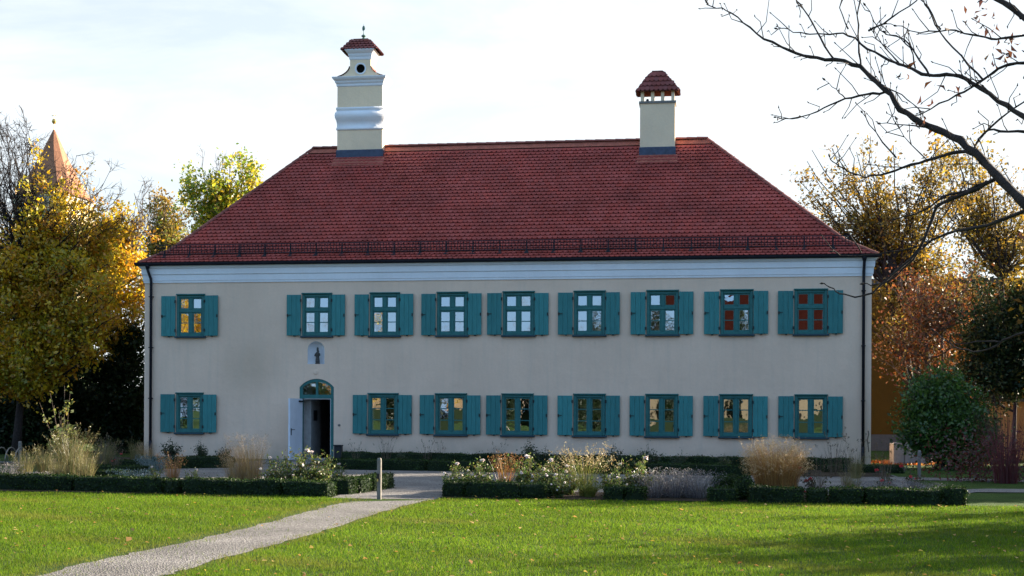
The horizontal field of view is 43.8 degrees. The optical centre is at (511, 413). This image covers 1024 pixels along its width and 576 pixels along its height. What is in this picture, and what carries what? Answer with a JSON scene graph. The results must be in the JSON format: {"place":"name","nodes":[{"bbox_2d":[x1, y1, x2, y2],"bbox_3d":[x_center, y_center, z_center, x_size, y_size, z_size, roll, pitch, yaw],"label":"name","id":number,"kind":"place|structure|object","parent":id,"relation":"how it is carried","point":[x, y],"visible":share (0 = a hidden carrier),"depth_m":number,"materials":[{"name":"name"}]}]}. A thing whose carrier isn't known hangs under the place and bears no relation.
{"place":"outdoors","nodes":[
{"label":"outdoors","id":0,"kind":"place"},
{"bbox_2d":[9,447,42,474],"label":"wild grass","id":1,"kind":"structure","parent":0,"point":[27,463],"depth_m":29.82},
{"bbox_2d":[23,442,65,473],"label":"wild grass","id":2,"kind":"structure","parent":0,"point":[41,467],"depth_m":30.25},
{"bbox_2d":[12,115,93,297],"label":"church tower","id":3,"kind":"structure","parent":0,"point":[54,145],"depth_m":110.83,"materials":[{"name":"paint"}]},
{"bbox_2d":[43,455,72,474],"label":"wild grass","id":4,"kind":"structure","parent":0,"point":[57,470],"depth_m":29.10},
{"bbox_2d":[42,423,103,474],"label":"wild grass","id":5,"kind":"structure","parent":0,"point":[75,469],"depth_m":30.62,"materials":[{"name":"plant"}]},
{"bbox_2d":[69,448,101,476],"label":"wild grass","id":6,"kind":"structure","parent":0,"point":[89,471],"depth_m":29.29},
{"bbox_2d":[89,433,120,464],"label":"wild grass","id":7,"kind":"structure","parent":0,"point":[106,454],"depth_m":35.93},
{"bbox_2d":[0,489,339,494],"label":"bed soil","id":8,"kind":"structure","parent":0,"point":[67,491],"depth_m":25.98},
{"bbox_2d":[0,470,81,490],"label":"box hedge","id":9,"kind":"object","parent":8,"relation":"on","point":[35,481],"visible":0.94,"depth_m":26.41,"materials":[{"name":"green plant"}]},
{"bbox_2d":[72,473,167,492],"bbox_3d":[-7.977,1.413,26.124,2.197,0.419,0.640,0,0,18],"label":"box hedge","id":10,"kind":"object","parent":8,"relation":"on","point":[124,483],"visible":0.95,"depth_m":25.92,"materials":[{"name":"green plant"}]},
{"bbox_2d":[161,477,183,493],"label":"box hedge","id":11,"kind":"object","parent":8,"relation":"on","point":[172,486],"visible":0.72,"depth_m":25.51,"materials":[{"name":"green plant"}]},
{"bbox_2d":[181,473,284,495],"bbox_3d":[-5.522,1.416,25.362,2.194,0.437,0.710,0,0,8],"label":"box hedge","id":12,"kind":"object","parent":8,"relation":"on","point":[208,485],"visible":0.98,"depth_m":25.17,"materials":[{"name":"green plant"}]},
{"bbox_2d":[217,447,252,479],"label":"tan grass","id":13,"kind":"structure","parent":8,"relation":"on","point":[232,474],"depth_m":27.52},
{"bbox_2d":[257,454,292,478],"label":"rose bush","id":14,"kind":"object","parent":8,"relation":"on","point":[270,472],"visible":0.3,"depth_m":26.70,"materials":[{"name":"green plant"}]},
{"bbox_2d":[270,445,321,480],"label":"rose bush","id":15,"kind":"object","parent":8,"relation":"on","point":[298,471],"visible":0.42,"depth_m":26.41,"materials":[{"name":"green plant"}]},
{"bbox_2d":[280,475,337,496],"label":"box hedge","id":16,"kind":"object","parent":8,"relation":"on","point":[304,487],"visible":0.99,"depth_m":24.83,"materials":[{"name":"green plant"}]},
{"bbox_2d":[301,448,338,481],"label":"rose bush","id":17,"kind":"object","parent":8,"relation":"on","point":[322,474],"visible":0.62,"depth_m":26.40,"materials":[{"name":"green plant"}]},
{"bbox_2d":[331,475,359,494],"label":"box hedge","id":18,"kind":"object","parent":8,"relation":"on","point":[347,486],"visible":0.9,"depth_m":25.54,"materials":[{"name":"green plant"}]},
{"bbox_2d":[344,473,372,492],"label":"box hedge","id":19,"kind":"object","parent":8,"relation":"on","point":[365,483],"visible":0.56,"depth_m":26.12,"materials":[{"name":"green plant"}]},
{"bbox_2d":[155,450,186,478],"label":"reddish grass","id":20,"kind":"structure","parent":0,"point":[174,474],"depth_m":27.33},
{"bbox_2d":[38,500,425,575],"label":"path","id":21,"kind":"structure","parent":0,"point":[162,561],"depth_m":15.70,"materials":[{"name":"gravel"}]},
{"bbox_2d":[223,433,276,479],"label":"tan grass","id":22,"kind":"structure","parent":0,"point":[252,472],"depth_m":27.71,"materials":[{"name":"plant"}]},
{"bbox_2d":[31,459,931,499],"bbox_3d":[-1.284,1.635,33.840,22.900,0.001,19.280,0,0,8],"label":"gravel court","id":23,"kind":"object","parent":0,"point":[417,485],"visible":0.31,"depth_m":32.00,"materials":[{"name":"gravel"}]},
{"bbox_2d":[40,385,91,468],"bbox_3d":[-11.376,0.429,32.403,1.154,2.334,1.277,0,0,8],"label":"leafy shrub","id":24,"kind":"object","parent":23,"relation":"on","point":[59,431],"visible":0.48,"depth_m":32.27,"materials":[{"name":"green plant"}]},
{"bbox_2d":[87,466,133,475],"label":"box hedge","id":25,"kind":"object","parent":23,"relation":"on","point":[103,471],"visible":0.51,"depth_m":31.27,"materials":[{"name":"green plant"}]},
{"bbox_2d":[91,461,148,473],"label":"box hedge","id":26,"kind":"object","parent":23,"relation":"on","point":[136,467],"visible":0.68,"depth_m":33.66,"materials":[{"name":"green plant"}]},
{"bbox_2d":[134,454,176,470],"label":"blue lavender","id":27,"kind":"object","parent":23,"relation":"on","point":[153,464],"visible":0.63,"depth_m":35.10,"materials":[{"name":"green plant"}]},
{"bbox_2d":[151,454,234,468],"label":"box hedge","id":28,"kind":"object","parent":23,"relation":"on","point":[203,461],"visible":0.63,"depth_m":37.00,"materials":[{"name":"green plant"}]},
{"bbox_2d":[324,457,427,470],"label":"box hedge","id":29,"kind":"object","parent":23,"relation":"on","point":[402,464],"visible":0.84,"depth_m":36.33,"materials":[{"name":"green plant"}]},
{"bbox_2d":[358,471,394,490],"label":"box hedge","id":30,"kind":"object","parent":23,"relation":"on","point":[387,480],"visible":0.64,"depth_m":27.25,"materials":[{"name":"green plant"}]},
{"bbox_2d":[442,462,472,479],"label":"rose bush","id":31,"kind":"object","parent":23,"relation":"on","point":[454,476],"visible":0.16,"depth_m":25.78,"materials":[{"name":"green plant"}]},
{"bbox_2d":[425,458,540,472],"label":"box hedge","id":32,"kind":"object","parent":23,"relation":"on","point":[437,465],"visible":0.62,"depth_m":35.71,"materials":[{"name":"green plant"}]},
{"bbox_2d":[539,460,645,473],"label":"box hedge","id":33,"kind":"object","parent":23,"relation":"on","point":[613,464],"visible":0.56,"depth_m":34.85,"materials":[{"name":"green plant"}]},
{"bbox_2d":[644,460,751,475],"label":"box hedge","id":34,"kind":"object","parent":23,"relation":"on","point":[719,468],"visible":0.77,"depth_m":34.13,"materials":[{"name":"green plant"}]},
{"bbox_2d":[488,450,523,480],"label":"reddish grass","id":35,"kind":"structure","parent":0,"point":[501,471],"depth_m":25.78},
{"bbox_2d":[0,490,1023,575],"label":"lawn","id":36,"kind":"structure","parent":0,"point":[48,570],"depth_m":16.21,"materials":[{"name":"plant"}]},
{"bbox_2d":[377,458,381,499],"bbox_3d":[-2.518,1.242,24.140,0.072,0.790,0.104,0,0,8],"label":"bollard","id":37,"kind":"object","parent":36,"relation":"on","point":[379,478],"visible":1,"depth_m":24.12,"materials":[{"name":"metal"}]},
{"bbox_2d":[1,491,1023,575],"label":"fallen leaves","id":38,"kind":"object","parent":36,"relation":"on","point":[311,546],"visible":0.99,"depth_m":16.45,"materials":[{"name":"brown plant"}]},
{"bbox_2d":[698,0,1023,352],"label":"bare tree","id":39,"kind":"object","parent":36,"relation":"on","point":[1004,183],"visible":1,"depth_m":8.63,"materials":[{"name":"brown plant"}]},
{"bbox_2d":[0,443,1023,506],"bbox_3d":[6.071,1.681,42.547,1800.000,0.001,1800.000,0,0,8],"label":"ground","id":40,"kind":"structure","parent":0,"point":[994,499],"depth_m":30.96,"materials":[{"name":"soil"}]},
{"bbox_2d":[0,365,66,453],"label":"yew tree","id":41,"kind":"object","parent":40,"relation":"on","point":[35,427],"visible":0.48,"depth_m":48.76,"materials":[{"name":"green plant"}]},
{"bbox_2d":[12,295,105,451],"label":"yew tree","id":42,"kind":"object","parent":40,"relation":"on","point":[77,429],"visible":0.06,"depth_m":51.42,"materials":[{"name":"green plant"}]},
{"bbox_2d":[0,105,144,454],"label":"maple tree","id":43,"kind":"object","parent":40,"relation":"on","point":[45,261],"visible":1,"depth_m":46.52,"materials":[{"name":"yellow plant"}]},
{"bbox_2d":[51,313,144,452],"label":"yew tree","id":44,"kind":"object","parent":40,"relation":"on","point":[121,402],"visible":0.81,"depth_m":50.77,"materials":[{"name":"green plant"}]},
{"bbox_2d":[69,177,163,365],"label":"maple tree","id":45,"kind":"object","parent":40,"relation":"on","point":[129,252],"visible":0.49,"depth_m":52.01,"materials":[{"name":"yellow plant"}]},
{"bbox_2d":[139,182,197,258],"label":"ash tree","id":46,"kind":"object","parent":40,"relation":"on","point":[170,232],"visible":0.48,"depth_m":61.41,"materials":[{"name":"yellow plant"}]},
{"bbox_2d":[171,143,267,232],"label":"ash tree","id":47,"kind":"object","parent":40,"relation":"on","point":[218,194],"visible":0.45,"depth_m":69.31,"materials":[{"name":"green plant"}]},
{"bbox_2d":[133,25,881,464],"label":"manor house","id":48,"kind":"structure","parent":40,"relation":"on","point":[657,287],"depth_m":44.14,"materials":[{"name":"paint"}]},
{"bbox_2d":[174,392,204,433],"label":"window","id":49,"kind":"structure","parent":48,"relation":"in","point":[190,396],"depth_m":45.04,"materials":[{"name":"green paint"}]},
{"bbox_2d":[174,294,205,337],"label":"window","id":50,"kind":"structure","parent":48,"relation":"in","point":[191,310],"depth_m":45.03,"materials":[{"name":"green paint"}]},
{"bbox_2d":[288,398,303,459],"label":"door leaf","id":51,"kind":"structure","parent":48,"relation":"in","point":[295,406],"depth_m":43.89,"materials":[{"name":"white paint"}]},
{"bbox_2d":[300,293,332,337],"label":"window","id":52,"kind":"structure","parent":48,"relation":"in","point":[317,309],"depth_m":44.39,"materials":[{"name":"green paint"}]},
{"bbox_2d":[366,393,398,435],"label":"window","id":53,"kind":"structure","parent":48,"relation":"in","point":[371,432],"depth_m":44.04,"materials":[{"name":"green paint"}]},
{"bbox_2d":[368,292,400,336],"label":"window","id":54,"kind":"structure","parent":48,"relation":"in","point":[384,309],"depth_m":44.04,"materials":[{"name":"green paint"}]},
{"bbox_2d":[433,393,467,435],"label":"window","id":55,"kind":"structure","parent":48,"relation":"in","point":[438,396],"depth_m":43.71,"materials":[{"name":"green paint"}]},
{"bbox_2d":[435,291,468,336],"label":"window","id":56,"kind":"structure","parent":48,"relation":"in","point":[452,308],"depth_m":43.70,"materials":[{"name":"green paint"}]},
{"bbox_2d":[500,393,534,436],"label":"window","id":57,"kind":"structure","parent":48,"relation":"in","point":[517,396],"depth_m":43.38,"materials":[{"name":"green paint"}]},
{"bbox_2d":[501,291,535,336],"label":"window","id":58,"kind":"structure","parent":48,"relation":"in","point":[518,308],"depth_m":43.38,"materials":[{"name":"green paint"}]},
{"bbox_2d":[572,290,606,336],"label":"window","id":59,"kind":"structure","parent":48,"relation":"in","point":[589,307],"depth_m":43.03,"materials":[{"name":"green paint"}]},
{"bbox_2d":[572,393,606,437],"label":"window","id":60,"kind":"structure","parent":48,"relation":"in","point":[576,396],"depth_m":43.03,"materials":[{"name":"green paint"}]},
{"bbox_2d":[644,394,678,437],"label":"window","id":61,"kind":"structure","parent":48,"relation":"in","point":[661,434],"depth_m":42.69,"materials":[{"name":"green paint"}]},
{"bbox_2d":[645,290,679,336],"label":"window","id":62,"kind":"structure","parent":48,"relation":"in","point":[662,307],"depth_m":42.69,"materials":[{"name":"green paint"}]},
{"bbox_2d":[718,394,753,438],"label":"window","id":63,"kind":"structure","parent":48,"relation":"in","point":[735,434],"depth_m":42.34,"materials":[{"name":"green paint"}]},
{"bbox_2d":[719,289,754,335],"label":"window","id":64,"kind":"structure","parent":48,"relation":"in","point":[736,331],"depth_m":42.34,"materials":[{"name":"green paint"}]},
{"bbox_2d":[793,288,828,335],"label":"window","id":65,"kind":"structure","parent":48,"relation":"in","point":[810,306],"depth_m":42.00,"materials":[{"name":"green paint"}]},
{"bbox_2d":[793,394,828,438],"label":"window","id":66,"kind":"structure","parent":48,"relation":"in","point":[810,397],"depth_m":41.99,"materials":[{"name":"green paint"}]},
{"bbox_2d":[781,133,995,416],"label":"field maple","id":67,"kind":"object","parent":40,"relation":"on","point":[874,229],"visible":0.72,"depth_m":49.71,"materials":[{"name":"yellow plant"}]},
{"bbox_2d":[890,442,931,463],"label":"concrete bin shelter","id":68,"kind":"object","parent":40,"relation":"on","point":[899,456],"visible":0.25,"depth_m":42.76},
{"bbox_2d":[871,246,1012,398],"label":"ornamental maple","id":69,"kind":"object","parent":40,"relation":"on","point":[926,317],"visible":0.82,"depth_m":45.36,"materials":[{"name":"orange plant"}]},
{"bbox_2d":[871,277,1023,450],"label":"neighbour house","id":70,"kind":"structure","parent":40,"relation":"on","point":[883,396],"depth_m":59.12,"materials":[{"name":"paint"}]},
{"bbox_2d":[880,358,1014,470],"bbox_3d":[13.248,0.037,38.774,3.695,3.452,3.483,0,0,26],"label":"lilac bush","id":71,"kind":"object","parent":40,"relation":"on","point":[932,399],"visible":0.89,"depth_m":38.38,"materials":[{"name":"green plant"}]},
{"bbox_2d":[891,403,1023,482],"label":"red bush","id":72,"kind":"object","parent":40,"relation":"on","point":[982,467],"visible":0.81,"depth_m":32.05,"materials":[{"name":"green plant"}]},
{"bbox_2d":[899,129,1023,396],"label":"field maple","id":73,"kind":"object","parent":40,"relation":"on","point":[1000,252],"visible":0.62,"depth_m":55.16,"materials":[{"name":"yellow plant"}]},
{"bbox_2d":[941,257,1023,463],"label":"yew tree","id":74,"kind":"object","parent":40,"relation":"on","point":[1002,367],"visible":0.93,"depth_m":43.56,"materials":[{"name":"green plant"}]},
{"bbox_2d":[970,398,1023,459],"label":"annex","id":75,"kind":"object","parent":40,"relation":"on","point":[1021,404],"visible":0.09,"depth_m":47.34,"materials":[{"name":"paint"}]},
{"bbox_2d":[974,393,1023,483],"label":"dogwood","id":76,"kind":"object","parent":40,"relation":"on","point":[1005,473],"visible":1,"depth_m":30.97,"materials":[{"name":"red plant"}]},
{"bbox_2d":[1007,226,1023,388],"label":"hornbeam","id":77,"kind":"object","parent":40,"relation":"on","point":[1010,240],"visible":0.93,"depth_m":42.55,"materials":[{"name":"green plant"}]},
{"bbox_2d":[0,0,1023,381],"label":"sky","id":78,"kind":"structure","parent":0,"point":[144,86],"materials":[{"name":"white"}]},
{"bbox_2d":[541,441,623,495],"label":"fountain grass","id":79,"kind":"object","parent":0,"point":[580,483],"depth_m":25.24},
{"bbox_2d":[573,479,603,496],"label":"grass tuft","id":80,"kind":"object","parent":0,"point":[590,490],"visible":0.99,"depth_m":24.98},
{"bbox_2d":[304,462,894,476],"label":"bed soil","id":81,"kind":"structure","parent":0,"point":[819,472],"depth_m":35.07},
{"bbox_2d":[340,450,563,461],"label":"box hedge","id":82,"kind":"object","parent":81,"relation":"on","point":[416,455],"visible":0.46,"depth_m":40.51,"materials":[{"name":"green plant"}]},
{"bbox_2d":[516,437,540,461],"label":"rose shrub","id":83,"kind":"object","parent":81,"relation":"on","point":[532,451],"visible":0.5,"depth_m":37.56,"materials":[{"name":"green plant"}]},
{"bbox_2d":[571,453,851,469],"bbox_3d":[5.914,1.438,38.627,8.549,0.511,0.677,0,0,12],"label":"box hedge","id":84,"kind":"object","parent":81,"relation":"on","point":[692,459],"visible":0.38,"depth_m":38.44,"materials":[{"name":"green plant"}]},
{"bbox_2d":[816,426,848,473],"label":"dry stems","id":85,"kind":"object","parent":81,"relation":"on","point":[830,469],"visible":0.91,"depth_m":35.03,"materials":[{"name":"brown plant"}]},
{"bbox_2d":[819,461,905,473],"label":"box hedge","id":86,"kind":"object","parent":81,"relation":"on","point":[868,468],"visible":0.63,"depth_m":36.16,"materials":[{"name":"green plant"}]},
{"bbox_2d":[455,492,967,504],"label":"bed soil","id":87,"kind":"structure","parent":0,"point":[598,496],"depth_m":24.70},
{"bbox_2d":[439,477,466,496],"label":"box hedge","id":88,"kind":"object","parent":87,"relation":"on","point":[455,488],"visible":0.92,"depth_m":24.91,"materials":[{"name":"green plant"}]},
{"bbox_2d":[463,459,498,481],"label":"rose bush","id":89,"kind":"object","parent":87,"relation":"on","point":[479,476],"visible":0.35,"depth_m":25.79,"materials":[{"name":"green plant"}]},
{"bbox_2d":[463,477,524,498],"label":"box hedge","id":90,"kind":"object","parent":87,"relation":"on","point":[498,488],"visible":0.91,"depth_m":24.75,"materials":[{"name":"green plant"}]},
{"bbox_2d":[505,452,549,482],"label":"rose bush","id":91,"kind":"object","parent":87,"relation":"on","point":[526,477],"visible":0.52,"depth_m":25.55,"materials":[{"name":"green plant"}]},
{"bbox_2d":[519,481,552,498],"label":"box hedge","id":92,"kind":"object","parent":87,"relation":"on","point":[533,490],"visible":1,"depth_m":24.52,"materials":[{"name":"green plant"}]},
{"bbox_2d":[531,456,568,493],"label":"rose bush","id":93,"kind":"object","parent":87,"relation":"on","point":[544,478],"visible":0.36,"depth_m":25.41,"materials":[{"name":"green plant"}]},
{"bbox_2d":[547,472,573,497],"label":"rose bush","id":94,"kind":"object","parent":87,"relation":"on","point":[558,490],"visible":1,"depth_m":24.69,"materials":[{"name":"green plant"}]},
{"bbox_2d":[554,464,584,494],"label":"rose bush","id":95,"kind":"object","parent":87,"relation":"on","point":[569,481],"visible":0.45,"depth_m":25.61,"materials":[{"name":"green plant"}]},
{"bbox_2d":[592,460,631,488],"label":"rose bush","id":96,"kind":"object","parent":87,"relation":"on","point":[617,473],"visible":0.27,"depth_m":25.23,"materials":[{"name":"green plant"}]},
{"bbox_2d":[601,483,625,499],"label":"box hedge","id":97,"kind":"object","parent":87,"relation":"on","point":[610,491],"visible":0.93,"depth_m":24.35,"materials":[{"name":"green plant"}]},
{"bbox_2d":[611,453,660,495],"bbox_3d":[2.485,1.231,25.371,0.794,0.873,0.832,0,0,-37],"label":"rose bush","id":98,"kind":"object","parent":87,"relation":"on","point":[637,480],"visible":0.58,"depth_m":25.32,"materials":[{"name":"green plant"}]},
{"bbox_2d":[623,484,648,500],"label":"box hedge","id":99,"kind":"object","parent":87,"relation":"on","point":[636,492],"visible":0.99,"depth_m":24.27,"materials":[{"name":"green plant"}]},
{"bbox_2d":[628,470,678,497],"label":"lavender","id":100,"kind":"object","parent":87,"relation":"on","point":[653,493],"visible":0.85,"depth_m":24.91,"materials":[{"name":"grey plant"}]},
{"bbox_2d":[646,465,704,497],"bbox_3d":[3.229,1.346,25.192,1.205,0.650,1.142,0,0,25],"label":"lavender","id":101,"kind":"object","parent":87,"relation":"on","point":[676,494],"visible":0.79,"depth_m":24.98,"materials":[{"name":"grey plant"}]},
{"bbox_2d":[669,468,726,497],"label":"lavender","id":102,"kind":"object","parent":87,"relation":"on","point":[702,493],"visible":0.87,"depth_m":24.89,"materials":[{"name":"grey plant"}]},
{"bbox_2d":[706,482,739,501],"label":"box hedge","id":103,"kind":"object","parent":87,"relation":"on","point":[726,493],"visible":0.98,"depth_m":23.95,"materials":[{"name":"green plant"}]},
{"bbox_2d":[730,474,755,499],"bbox_3d":[4.457,1.427,24.595,0.508,0.501,0.522,0,0,33],"label":"box ball","id":104,"kind":"object","parent":87,"relation":"on","point":[741,481],"visible":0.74,"depth_m":24.45,"materials":[{"name":"green plant"}]},
{"bbox_2d":[746,483,805,503],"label":"box hedge","id":105,"kind":"object","parent":87,"relation":"on","point":[756,493],"visible":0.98,"depth_m":23.64,"materials":[{"name":"green plant"}]},
{"bbox_2d":[738,434,816,486],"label":"ornamental grass","id":106,"kind":"object","parent":87,"relation":"on","point":[779,469],"depth_m":24.86,"materials":[{"name":"plant"}]},
{"bbox_2d":[798,467,832,492],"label":"red rose","id":107,"kind":"object","parent":87,"relation":"on","point":[811,484],"visible":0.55,"depth_m":25.16,"materials":[{"name":"grey plant"}]},
{"bbox_2d":[805,487,828,503],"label":"box hedge","id":108,"kind":"object","parent":87,"relation":"on","point":[814,495],"visible":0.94,"depth_m":23.54,"materials":[{"name":"green plant"}]},
{"bbox_2d":[827,482,865,504],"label":"box hedge","id":109,"kind":"object","parent":87,"relation":"on","point":[853,494],"visible":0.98,"depth_m":23.44,"materials":[{"name":"green plant"}]},
{"bbox_2d":[862,483,943,505],"bbox_3d":[7.191,1.494,23.490,1.480,0.412,0.650,0,0,8],"label":"box hedge","id":110,"kind":"object","parent":87,"relation":"on","point":[881,495],"visible":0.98,"depth_m":23.28,"materials":[{"name":"green plant"}]},
{"bbox_2d":[939,485,969,505],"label":"box hedge","id":111,"kind":"object","parent":87,"relation":"on","point":[952,496],"visible":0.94,"depth_m":23.20,"materials":[{"name":"green plant"}]},
{"bbox_2d":[845,452,869,478],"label":"wild grass","id":112,"kind":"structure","parent":0,"point":[858,467],"depth_m":32.97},
{"bbox_2d":[966,489,1023,492],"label":"park path","id":113,"kind":"structure","parent":0,"point":[994,490],"depth_m":27.84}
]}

